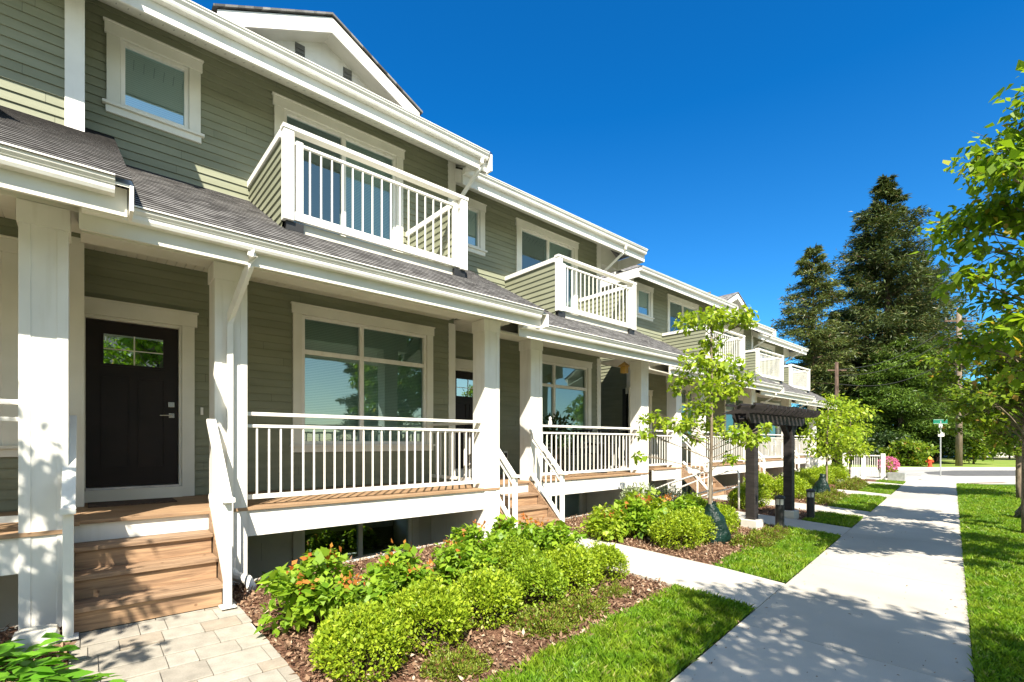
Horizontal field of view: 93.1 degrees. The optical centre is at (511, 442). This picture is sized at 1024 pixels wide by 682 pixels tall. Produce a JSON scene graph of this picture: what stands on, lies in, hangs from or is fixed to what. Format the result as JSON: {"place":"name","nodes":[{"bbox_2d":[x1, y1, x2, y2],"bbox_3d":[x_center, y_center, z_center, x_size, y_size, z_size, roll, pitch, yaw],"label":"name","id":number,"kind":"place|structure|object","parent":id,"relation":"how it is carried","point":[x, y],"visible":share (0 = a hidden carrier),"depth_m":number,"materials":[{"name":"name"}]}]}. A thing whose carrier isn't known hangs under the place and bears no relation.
{"place":"outdoors","nodes":[
{"label":"outdoors","id":0,"kind":"place"},
{"bbox_2d":[70,598,301,681],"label":"paver path","id":1,"kind":"structure","parent":0,"point":[209,644],"depth_m":3.60,"materials":[{"name":"beige stone"}]},
{"bbox_2d":[191,0,1023,409],"label":"sky","id":2,"kind":"structure","parent":0,"point":[723,140],"materials":[{"name":"blue"}]},
{"bbox_2d":[510,609,753,681],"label":"lawn soil","id":3,"kind":"structure","parent":0,"point":[585,657],"depth_m":3.56,"materials":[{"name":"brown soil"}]},
{"bbox_2d":[253,450,1023,681],"bbox_3d":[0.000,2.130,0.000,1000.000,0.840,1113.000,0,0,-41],"label":"ground","id":4,"kind":"structure","parent":0,"point":[950,458],"depth_m":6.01,"materials":[{"name":"green plant"}]},
{"bbox_2d":[0,628,69,681],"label":"garden bed","id":5,"kind":"object","parent":4,"relation":"on","point":[2,635],"visible":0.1,"depth_m":3.56,"materials":[{"name":"brown wood"}]},
{"bbox_2d":[0,639,45,670],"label":"hosta plant","id":6,"kind":"object","parent":5,"relation":"on","point":[8,654],"visible":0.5,"depth_m":3.25,"materials":[{"name":"green plant"}]},
{"bbox_2d":[11,624,59,655],"bbox_3d":[-3.564,1.525,3.631,0.260,0.250,0.280,0,0,-41],"label":"ground box","id":7,"kind":"object","parent":5,"relation":"on","point":[31,636],"visible":0.32,"depth_m":3.56,"materials":[{"name":"concrete"}]},
{"bbox_2d":[0,632,124,681],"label":"hosta plant","id":8,"kind":"object","parent":5,"relation":"on","point":[30,672],"visible":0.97,"depth_m":3.04,"materials":[{"name":"green plant"}]},
{"bbox_2d":[0,0,133,629],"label":"townhouse","id":9,"kind":"structure","parent":4,"relation":"on","point":[60,164],"depth_m":3.94,"materials":[{"name":"white paint"}]},
{"bbox_2d":[0,234,17,456],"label":"porch window","id":10,"kind":"structure","parent":9,"relation":"in","point":[8,244],"depth_m":4.97,"materials":[{"name":"white paint"}]},
{"bbox_2d":[59,0,548,640],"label":"townhouse","id":11,"kind":"structure","parent":4,"relation":"on","point":[285,286],"depth_m":6.38,"materials":[{"name":"white paint"}]},
{"bbox_2d":[86,318,177,487],"bbox_3d":[-4.731,-0.473,6.081,0.912,2.026,0.098,0,0,-41],"label":"front door","id":12,"kind":"structure","parent":11,"relation":"in","point":[132,369],"depth_m":6.07,"materials":[{"name":"black paint"}]},
{"bbox_2d":[102,16,204,143],"bbox_3d":[-4.557,-4.565,6.208,1.050,1.110,0.137,0,0,-41],"label":"upper window","id":13,"kind":"structure","parent":11,"relation":"in","point":[151,82],"depth_m":6.19,"materials":[{"name":"white paint"}]},
{"bbox_2d":[271,92,405,252],"bbox_3d":[-2.730,-3.835,7.847,2.180,2.570,0.187,0,0,-41],"label":"balcony door","id":14,"kind":"structure","parent":11,"relation":"in","point":[350,137],"depth_m":8.11,"materials":[{"name":"white paint"}]},
{"bbox_2d":[292,517,418,566],"bbox_3d":[-2.499,1.560,8.017,2.230,0.980,0.137,0,0,-41],"label":"basement window","id":15,"kind":"structure","parent":11,"relation":"in","point":[360,540],"depth_m":8.01,"materials":[{"name":"black glass"}]},
{"bbox_2d":[290,301,435,451],"bbox_3d":[-2.403,-0.980,8.135,2.530,2.260,0.187,0,0,-41],"label":"porch window","id":16,"kind":"structure","parent":11,"relation":"in","point":[346,363],"depth_m":8.04,"materials":[{"name":"clear glass"}]},
{"bbox_2d":[454,166,695,531],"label":"townhouse","id":17,"kind":"structure","parent":4,"relation":"on","point":[557,263],"depth_m":10.66,"materials":[{"name":"white paint"}]},
{"bbox_2d":[455,371,472,468],"bbox_3d":[-0.939,-0.473,10.248,0.912,2.026,0.044,0,0,-41],"label":"front door","id":18,"kind":"structure","parent":17,"relation":"in","point":[463,380],"depth_m":10.17,"materials":[{"name":"black paint"}]},
{"bbox_2d":[456,192,487,256],"bbox_3d":[-0.965,-4.565,10.164,1.050,1.110,0.137,0,0,-41],"label":"upper window","id":19,"kind":"structure","parent":17,"relation":"in","point":[476,209],"depth_m":10.36,"materials":[{"name":"white paint"}]},
{"bbox_2d":[515,217,578,315],"bbox_3d":[0.863,-3.835,11.803,2.180,2.570,0.187,0,0,-41],"label":"balcony door","id":20,"kind":"structure","parent":17,"relation":"in","point":[555,244],"depth_m":11.98,"materials":[{"name":"white paint"}]},
{"bbox_2d":[542,410,577,474],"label":"potted plant","id":21,"kind":"object","parent":17,"relation":"on","point":[555,420],"visible":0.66,"depth_m":10.51,"materials":[{"name":"green plant"}]},
{"bbox_2d":[544,492,585,517],"bbox_3d":[1.094,1.560,11.973,2.230,0.980,0.137,0,0,-41],"label":"basement window","id":22,"kind":"structure","parent":17,"relation":"in","point":[575,503],"depth_m":12.46,"materials":[{"name":"black glass"}]},
{"bbox_2d":[542,354,592,448],"bbox_3d":[1.126,-0.980,12.034,2.560,2.260,0.187,0,0,-41],"label":"porch window","id":23,"kind":"structure","parent":17,"relation":"in","point":[566,382],"depth_m":12.39,"materials":[{"name":"clear glass"}]},
{"bbox_2d":[562,429,592,473],"bbox_3d":[1.538,0.198,11.411,0.550,1.025,0.685,0,0,27],"label":"patio chair","id":24,"kind":"object","parent":17,"relation":"on","point":[579,438],"visible":0.55,"depth_m":11.63,"materials":[{"name":"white metal"}]},
{"bbox_2d":[591,429,618,471],"bbox_3d":[2.226,0.198,11.832,0.550,1.025,0.685,0,0,-10],"label":"patio chair","id":25,"kind":"object","parent":17,"relation":"on","point":[609,430],"visible":0.56,"depth_m":11.61,"materials":[{"name":"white metal"}]},
{"bbox_2d":[565,511,771,564],"bbox_3d":[2.803,1.575,9.036,3.800,0.131,3.879,0,0,-41],"label":"garden bed","id":26,"kind":"object","parent":4,"relation":"on","point":[673,554],"visible":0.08,"depth_m":7.37,"materials":[{"name":"brown wood"}]},
{"bbox_2d":[573,502,635,542],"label":"leafy shrub","id":27,"kind":"object","parent":26,"relation":"on","point":[602,523],"visible":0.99,"depth_m":7.67,"materials":[{"name":"green plant"}]},
{"bbox_2d":[609,494,670,538],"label":"leafy shrub","id":28,"kind":"object","parent":26,"relation":"on","point":[629,508],"visible":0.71,"depth_m":7.80,"materials":[{"name":"green plant"}]},
{"bbox_2d":[613,487,672,535],"bbox_3d":[2.303,1.192,8.525,1.311,0.840,1.187,0,0,-22],"label":"leafy shrub","id":29,"kind":"object","parent":26,"relation":"on","point":[657,501],"visible":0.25,"depth_m":8.41,"materials":[{"name":"green plant"}]},
{"bbox_2d":[619,481,666,501],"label":"silver shrub","id":30,"kind":"object","parent":26,"relation":"on","point":[636,489],"visible":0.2,"depth_m":9.38,"materials":[{"name":"green plant"}]},
{"bbox_2d":[647,507,704,550],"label":"shrub","id":31,"kind":"object","parent":26,"relation":"on","point":[677,524],"visible":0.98,"depth_m":7.24,"materials":[{"name":"green plant"}]},
{"bbox_2d":[653,492,703,512],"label":"leafy shrub","id":32,"kind":"object","parent":26,"relation":"on","point":[678,503],"visible":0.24,"depth_m":8.25,"materials":[{"name":"green plant"}]},
{"bbox_2d":[669,505,716,544],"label":"shrub","id":33,"kind":"object","parent":26,"relation":"on","point":[704,520],"visible":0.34,"depth_m":7.63,"materials":[{"name":"green plant"}]},
{"bbox_2d":[631,304,777,503],"bbox_3d":[3.127,-0.305,7.803,2.335,3.912,0.959,0,0,-6],"label":"young tree","id":34,"kind":"object","parent":26,"relation":"on","point":[717,377],"visible":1,"depth_m":7.82,"materials":[{"name":"green plant"}]},
{"bbox_2d":[699,502,731,543],"bbox_3d":[3.283,1.290,7.839,0.574,0.640,0.414,0,0,0],"label":"watering bag","id":35,"kind":"object","parent":26,"relation":"on","point":[723,533],"visible":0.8,"depth_m":7.71,"materials":[{"name":"green plastic"}]},
{"bbox_2d":[697,502,740,535],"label":"shrub","id":36,"kind":"object","parent":26,"relation":"on","point":[729,514],"visible":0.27,"depth_m":8.26,"materials":[{"name":"green plant"}]},
{"bbox_2d":[728,527,776,548],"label":"heather","id":37,"kind":"object","parent":26,"relation":"on","point":[753,537],"visible":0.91,"depth_m":7.51,"materials":[{"name":"green plant"}]},
{"bbox_2d":[752,524,784,541],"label":"heather","id":38,"kind":"object","parent":26,"relation":"on","point":[767,530],"visible":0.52,"depth_m":8.01,"materials":[{"name":"green plant"}]},
{"bbox_2d":[774,495,784,527],"bbox_3d":[4.991,1.316,9.046,0.180,0.668,0.180,0,0,-41],"label":"bollard light","id":39,"kind":"object","parent":26,"relation":"on","point":[779,508],"visible":0.8,"depth_m":8.99,"materials":[{"name":"black metal"}]},
{"bbox_2d":[600,265,783,497],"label":"townhouse","id":40,"kind":"structure","parent":4,"relation":"on","point":[662,300],"depth_m":15.88,"materials":[{"name":"white paint"}]},
{"bbox_2d":[636,282,654,321],"bbox_3d":[4.296,-4.565,15.812,1.050,1.110,0.137,0,0,-41],"label":"upper window","id":41,"kind":"structure","parent":40,"relation":"in","point":[644,293],"depth_m":15.87,"materials":[{"name":"white paint"}]},
{"bbox_2d":[667,294,698,331],"bbox_3d":[6.123,-3.835,17.452,2.180,2.570,0.187,0,0,-41],"label":"balcony door","id":42,"kind":"structure","parent":40,"relation":"in","point":[684,304],"depth_m":17.35,"materials":[{"name":"white paint"}]},
{"bbox_2d":[682,385,691,446],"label":"porch window","id":43,"kind":"structure","parent":40,"relation":"in","point":[687,388],"depth_m":17.65,"materials":[{"name":"glass"}]},
{"bbox_2d":[702,498,805,519],"bbox_3d":[5.445,1.573,11.945,1.690,0.126,3.641,0,0,-41],"label":"garden bed","id":44,"kind":"object","parent":4,"relation":"on","point":[770,511],"visible":0.12,"depth_m":11.34,"materials":[{"name":"brown soil"}]},
{"bbox_2d":[673,469,739,510],"bbox_3d":[4.419,1.232,11.938,0.042,1.264,2.341,0,0,-41],"label":"handrail","id":45,"kind":"object","parent":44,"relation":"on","point":[738,486],"visible":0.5,"depth_m":11.29,"materials":[{"name":"white paint"}]},
{"bbox_2d":[727,484,764,508],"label":"shrub","id":46,"kind":"object","parent":44,"relation":"on","point":[733,495],"visible":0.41,"depth_m":11.46,"materials":[{"name":"green plant"}]},
{"bbox_2d":[713,292,815,477],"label":"townhouse","id":47,"kind":"structure","parent":4,"relation":"on","point":[771,369],"depth_m":20.66,"materials":[{"name":"white paint"}]},
{"bbox_2d":[724,395,742,445],"bbox_3d":[9.998,-0.980,21.655,2.530,2.260,0.187,0,0,-41],"label":"porch window","id":48,"kind":"structure","parent":47,"relation":"in","point":[729,421],"depth_m":21.44,"materials":[{"name":"glass"}]},
{"bbox_2d":[722,402,820,528],"bbox_3d":[5.239,0.495,9.717,2.880,2.410,0.840,0,0,-41],"label":"pergola","id":49,"kind":"object","parent":4,"relation":"on","point":[788,420],"visible":0.85,"depth_m":9.12,"materials":[{"name":"wood"}]},
{"bbox_2d":[724,486,849,505],"bbox_3d":[8.134,1.574,14.906,3.840,0.132,3.884,0,0,-41],"label":"garden bed","id":50,"kind":"object","parent":4,"relation":"on","point":[727,492],"visible":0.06,"depth_m":13.78,"materials":[{"name":"brown soil"}]},
{"bbox_2d":[0,484,849,681],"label":"mulch chips","id":51,"kind":"object","parent":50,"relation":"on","point":[288,643],"visible":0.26,"depth_m":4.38,"materials":[{"name":"brown wood"}]},
{"bbox_2d":[253,541,363,637],"bbox_3d":[-1.718,1.228,4.231,0.849,0.738,1.039,0,0,21],"label":"leafy shrub","id":52,"kind":"object","parent":51,"relation":"on","point":[304,592],"visible":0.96,"depth_m":4.00,"materials":[{"name":"green plant"}]},
{"bbox_2d":[307,595,413,681],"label":"shrub","id":53,"kind":"object","parent":51,"relation":"on","point":[354,627],"visible":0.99,"depth_m":3.24,"materials":[{"name":"green plant"}]},
{"bbox_2d":[335,573,399,610],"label":"leafy shrub","id":54,"kind":"object","parent":51,"relation":"on","point":[374,587],"visible":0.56,"depth_m":4.09,"materials":[{"name":"green plant"}]},
{"bbox_2d":[360,539,439,592],"bbox_3d":[-1.079,1.268,4.738,0.762,0.663,0.933,0,0,-7],"label":"leafy shrub","id":55,"kind":"object","parent":51,"relation":"on","point":[398,569],"visible":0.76,"depth_m":4.60,"materials":[{"name":"green plant"}]},
{"bbox_2d":[385,572,473,655],"bbox_3d":[-0.664,1.341,3.868,0.742,0.594,0.752,0,0,-10],"label":"shrub","id":56,"kind":"object","parent":51,"relation":"on","point":[437,602],"visible":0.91,"depth_m":3.73,"materials":[{"name":"green plant"}]},
{"bbox_2d":[418,641,493,681],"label":"heather","id":57,"kind":"object","parent":51,"relation":"on","point":[458,661],"visible":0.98,"depth_m":3.37,"materials":[{"name":"green plant"}]},
{"bbox_2d":[426,536,497,585],"bbox_3d":[-0.566,1.318,5.276,0.840,0.561,0.722,0,0,-39],"label":"leafy shrub","id":58,"kind":"object","parent":51,"relation":"on","point":[451,559],"visible":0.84,"depth_m":5.12,"materials":[{"name":"green plant"}]},
{"bbox_2d":[445,519,506,555],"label":"leafy shrub","id":59,"kind":"object","parent":51,"relation":"on","point":[469,534],"visible":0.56,"depth_m":6.08,"materials":[{"name":"green plant"}]},
{"bbox_2d":[450,559,523,630],"bbox_3d":[-0.238,1.354,4.346,0.735,0.572,0.730,0,0,-29],"label":"shrub","id":60,"kind":"object","parent":51,"relation":"on","point":[499,588],"visible":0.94,"depth_m":4.20,"materials":[{"name":"green plant"}]},
{"bbox_2d":[490,513,539,544],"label":"leafy shrub","id":61,"kind":"object","parent":51,"relation":"on","point":[504,526],"visible":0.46,"depth_m":6.61,"materials":[{"name":"green plant"}]},
{"bbox_2d":[488,533,545,571],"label":"shrub","id":62,"kind":"object","parent":51,"relation":"on","point":[517,547],"visible":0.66,"depth_m":5.50,"materials":[{"name":"green plant"}]},
{"bbox_2d":[500,548,568,610],"bbox_3d":[0.210,1.344,4.784,0.740,0.590,0.729,0,0,-13],"label":"shrub","id":63,"kind":"object","parent":51,"relation":"on","point":[535,571],"visible":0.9,"depth_m":4.63,"materials":[{"name":"green plant"}]},
{"bbox_2d":[508,601,581,638],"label":"heather","id":64,"kind":"object","parent":51,"relation":"on","point":[550,621],"visible":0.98,"depth_m":4.12,"materials":[{"name":"green plant"}]},
{"bbox_2d":[521,517,586,556],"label":"leafy shrub","id":65,"kind":"object","parent":51,"relation":"on","point":[550,535],"visible":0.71,"depth_m":6.10,"materials":[{"name":"green plant"}]},
{"bbox_2d":[538,538,602,593],"bbox_3d":[0.625,1.343,5.268,0.734,0.589,0.745,0,0,-40],"label":"shrub","id":66,"kind":"object","parent":51,"relation":"on","point":[571,560],"visible":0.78,"depth_m":5.12,"materials":[{"name":"green plant"}]},
{"bbox_2d":[553,586,610,622],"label":"heather","id":67,"kind":"object","parent":51,"relation":"on","point":[582,602],"visible":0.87,"depth_m":4.51,"materials":[{"name":"green plant"}]},
{"bbox_2d":[577,540,629,583],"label":"shrub","id":68,"kind":"object","parent":51,"relation":"on","point":[610,556],"visible":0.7,"depth_m":5.53,"materials":[{"name":"green plant"}]},
{"bbox_2d":[597,580,631,598],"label":"heather","id":69,"kind":"object","parent":51,"relation":"on","point":[617,590],"visible":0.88,"depth_m":5.07,"materials":[{"name":"green plant"}]},
{"bbox_2d":[764,476,798,498],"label":"shrub","id":70,"kind":"object","parent":50,"relation":"on","point":[776,485],"visible":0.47,"depth_m":13.33,"materials":[{"name":"green plant"}]},
{"bbox_2d":[779,475,811,498],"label":"shrub","id":71,"kind":"object","parent":50,"relation":"on","point":[803,484],"visible":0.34,"depth_m":13.59,"materials":[{"name":"green plant"}]},
{"bbox_2d":[812,473,830,493],"bbox_3d":[8.892,1.250,14.014,0.573,0.720,0.414,0,0,31],"label":"watering bag","id":72,"kind":"object","parent":50,"relation":"on","point":[821,485],"visible":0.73,"depth_m":13.90,"materials":[{"name":"green plastic"}]},
{"bbox_2d":[796,393,871,482],"bbox_3d":[9.222,0.110,13.954,1.857,3.101,1.737,0,0,-41],"label":"young tree","id":73,"kind":"object","parent":50,"relation":"on","point":[826,420],"visible":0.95,"depth_m":13.85,"materials":[{"name":"green plant"}]},
{"bbox_2d":[753,330,836,471],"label":"townhouse","id":74,"kind":"structure","parent":4,"relation":"on","point":[798,379],"depth_m":24.77,"materials":[{"name":"white paint"}]},
{"bbox_2d":[806,455,830,469],"bbox_3d":[14.044,1.125,22.194,3.120,1.150,0.120,0,0,-41],"label":"garden fence","id":75,"kind":"object","parent":4,"relation":"on","point":[810,462],"visible":0.28,"depth_m":21.81,"materials":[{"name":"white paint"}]},
{"bbox_2d":[791,333,877,460],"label":"fir tree","id":76,"kind":"object","parent":4,"relation":"on","point":[799,405],"visible":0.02,"depth_m":45.44,"materials":[{"name":"green plant"}]},
{"bbox_2d":[818,398,882,477],"bbox_3d":[13.667,-0.077,19.535,2.346,3.516,2.022,0,0,-41],"label":"young tree","id":77,"kind":"object","parent":4,"relation":"on","point":[866,411],"visible":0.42,"depth_m":19.40,"materials":[{"name":"green plant"}]},
{"bbox_2d":[831,460,1015,466],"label":"verge","id":78,"kind":"structure","parent":4,"relation":"on","point":[985,463],"depth_m":35.18,"materials":[{"name":"green plant"}]},
{"bbox_2d":[770,243,864,450],"bbox_3d":[24.773,-7.227,40.373,7.585,18.353,7.671,0,0,-41],"label":"pine tree","id":79,"kind":"object","parent":78,"relation":"on","point":[810,331],"visible":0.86,"depth_m":39.35,"materials":[{"name":"green plant"}]},
{"bbox_2d":[806,374,931,462],"bbox_3d":[27.698,-1.792,38.312,6.828,7.483,8.552,0,0,-41],"label":"cedar tree","id":80,"kind":"object","parent":78,"relation":"on","point":[879,427],"visible":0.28,"depth_m":37.31,"materials":[{"name":"green plant"}]},
{"bbox_2d":[801,231,938,432],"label":"fir tree","id":81,"kind":"object","parent":78,"relation":"on","point":[848,318],"visible":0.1,"depth_m":42.43,"materials":[{"name":"green plant"}]},
{"bbox_2d":[839,430,924,463],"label":"garden bush","id":82,"kind":"object","parent":78,"relation":"on","point":[880,439],"visible":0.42,"depth_m":34.28,"materials":[{"name":"green plant"}]},
{"bbox_2d":[794,173,1001,433],"bbox_3d":[31.194,-10.391,42.374,17.701,24.681,15.538,0,0,4],"label":"fir tree","id":83,"kind":"object","parent":78,"relation":"on","point":[890,222],"visible":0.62,"depth_m":39.61,"materials":[{"name":"green plant"}]},
{"bbox_2d":[875,437,939,466],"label":"garden bush","id":84,"kind":"object","parent":78,"relation":"on","point":[918,457],"visible":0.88,"depth_m":32.69,"materials":[{"name":"green plant"}]},
{"bbox_2d":[832,335,986,456],"bbox_3d":[29.754,-3.158,37.794,8.722,10.215,10.774,0,0,-41],"label":"cedar tree","id":85,"kind":"object","parent":78,"relation":"on","point":[905,393],"visible":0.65,"depth_m":36.13,"materials":[{"name":"green plant"}]},
{"bbox_2d":[889,427,974,460],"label":"garden bush","id":86,"kind":"object","parent":78,"relation":"on","point":[945,445],"visible":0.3,"depth_m":35.84,"materials":[{"name":"green plant"}]},
{"bbox_2d":[944,308,973,465],"bbox_3d":[30.387,-3.600,32.826,2.000,11.100,0.734,0,0,0],"label":"utility pole","id":87,"kind":"object","parent":78,"relation":"on","point":[959,449],"visible":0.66,"depth_m":32.89,"materials":[{"name":"brown wood"}]},
{"bbox_2d":[945,416,1002,463],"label":"garden bush","id":88,"kind":"object","parent":78,"relation":"on","point":[982,453],"visible":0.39,"depth_m":35.20,"materials":[{"name":"green plant"}]},
{"bbox_2d":[847,467,1014,469],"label":"kerb","id":89,"kind":"structure","parent":4,"relation":"on","point":[952,468],"depth_m":30.39,"materials":[{"name":"concrete"}]},
{"bbox_2d":[896,259,986,412],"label":"fir tree","id":90,"kind":"object","parent":4,"relation":"on","point":[925,266],"visible":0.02,"depth_m":42.61,"materials":[{"name":"green plant"}]},
{"bbox_2d":[568,533,784,613],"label":"path","id":91,"kind":"structure","parent":0,"point":[757,591],"depth_m":5.85,"materials":[{"name":"concrete"}]},
{"bbox_2d":[702,494,869,519],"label":"path","id":92,"kind":"structure","parent":0,"point":[801,506],"depth_m":11.76,"materials":[{"name":"concrete"}]},
{"bbox_2d":[736,511,850,537],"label":"path","id":93,"kind":"structure","parent":0,"point":[810,525],"depth_m":9.52,"materials":[{"name":"concrete"}]},
{"bbox_2d":[671,479,973,681],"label":"sidewalk","id":94,"kind":"structure","parent":0,"point":[822,635],"depth_m":4.67,"materials":[{"name":"concrete"}]},
{"bbox_2d":[847,470,1014,476],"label":"street","id":95,"kind":"structure","parent":0,"point":[911,472],"depth_m":27.44,"materials":[{"name":"grey asphalt"}]},
{"bbox_2d":[925,471,1014,475],"bbox_3d":[41.153,1.694,27.293,37.752,0.001,4.798,0,0,-1],"label":"asphalt patch","id":96,"kind":"object","parent":95,"relation":"on","point":[981,473],"visible":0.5,"depth_m":26.46,"materials":[{"name":"grey asphalt"}]},
{"bbox_2d":[851,476,1014,483],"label":"corner pavement","id":97,"kind":"structure","parent":0,"point":[981,479],"depth_m":22.06,"materials":[{"name":"concrete"}]},
{"bbox_2d":[842,453,884,479],"bbox_3d":[15.814,1.095,21.846,0.140,1.210,1.580,0,0,-41],"label":"corner fence","id":98,"kind":"object","parent":97,"relation":"on","point":[863,475],"visible":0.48,"depth_m":21.68,"materials":[{"name":"white paint"}]},
{"bbox_2d":[875,456,899,477],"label":"flower bush","id":99,"kind":"object","parent":97,"relation":"on","point":[889,467],"visible":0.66,"depth_m":22.39,"materials":[{"name":"pink plant"}]},
{"bbox_2d":[959,484,1023,681],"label":"lawn soil","id":100,"kind":"structure","parent":0,"point":[1003,595],"depth_m":4.22,"materials":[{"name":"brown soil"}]},
{"bbox_2d":[908,59,1023,388],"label":"maple tree","id":101,"kind":"object","parent":100,"relation":"on","point":[998,211],"visible":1,"depth_m":5.88,"materials":[{"name":"green plant"}]},
{"bbox_2d":[915,306,1023,532],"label":"street tree","id":102,"kind":"object","parent":100,"relation":"on","point":[1009,396],"visible":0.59,"depth_m":8.70,"materials":[{"name":"green plant"}]},
{"bbox_2d":[938,374,1023,497],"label":"street tree","id":103,"kind":"object","parent":100,"relation":"on","point":[1008,448],"visible":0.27,"depth_m":14.25,"materials":[{"name":"green plant"}]},
{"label":"garden bed","id":104,"kind":"structure","parent":0,"visible":0},
{"bbox_2d":[828,465,849,483],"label":"shrub","id":105,"kind":"object","parent":104,"relation":"on","point":[840,473],"visible":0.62,"depth_m":18.31,"materials":[{"name":"green plant"}]},
{"bbox_2d":[834,478,862,489],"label":"heather","id":106,"kind":"object","parent":104,"relation":"on","point":[848,484],"visible":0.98,"depth_m":16.45,"materials":[{"name":"green plant"}]},
{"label":"lawn soil","id":107,"kind":"structure","parent":0,"visible":0},
{"bbox_2d":[806,489,815,518],"bbox_3d":[6.332,1.316,10.291,0.180,0.668,0.180,0,0,-41],"label":"bollard light","id":108,"kind":"object","parent":107,"relation":"on","point":[810,503],"visible":0.88,"depth_m":10.23,"materials":[{"name":"black metal"}]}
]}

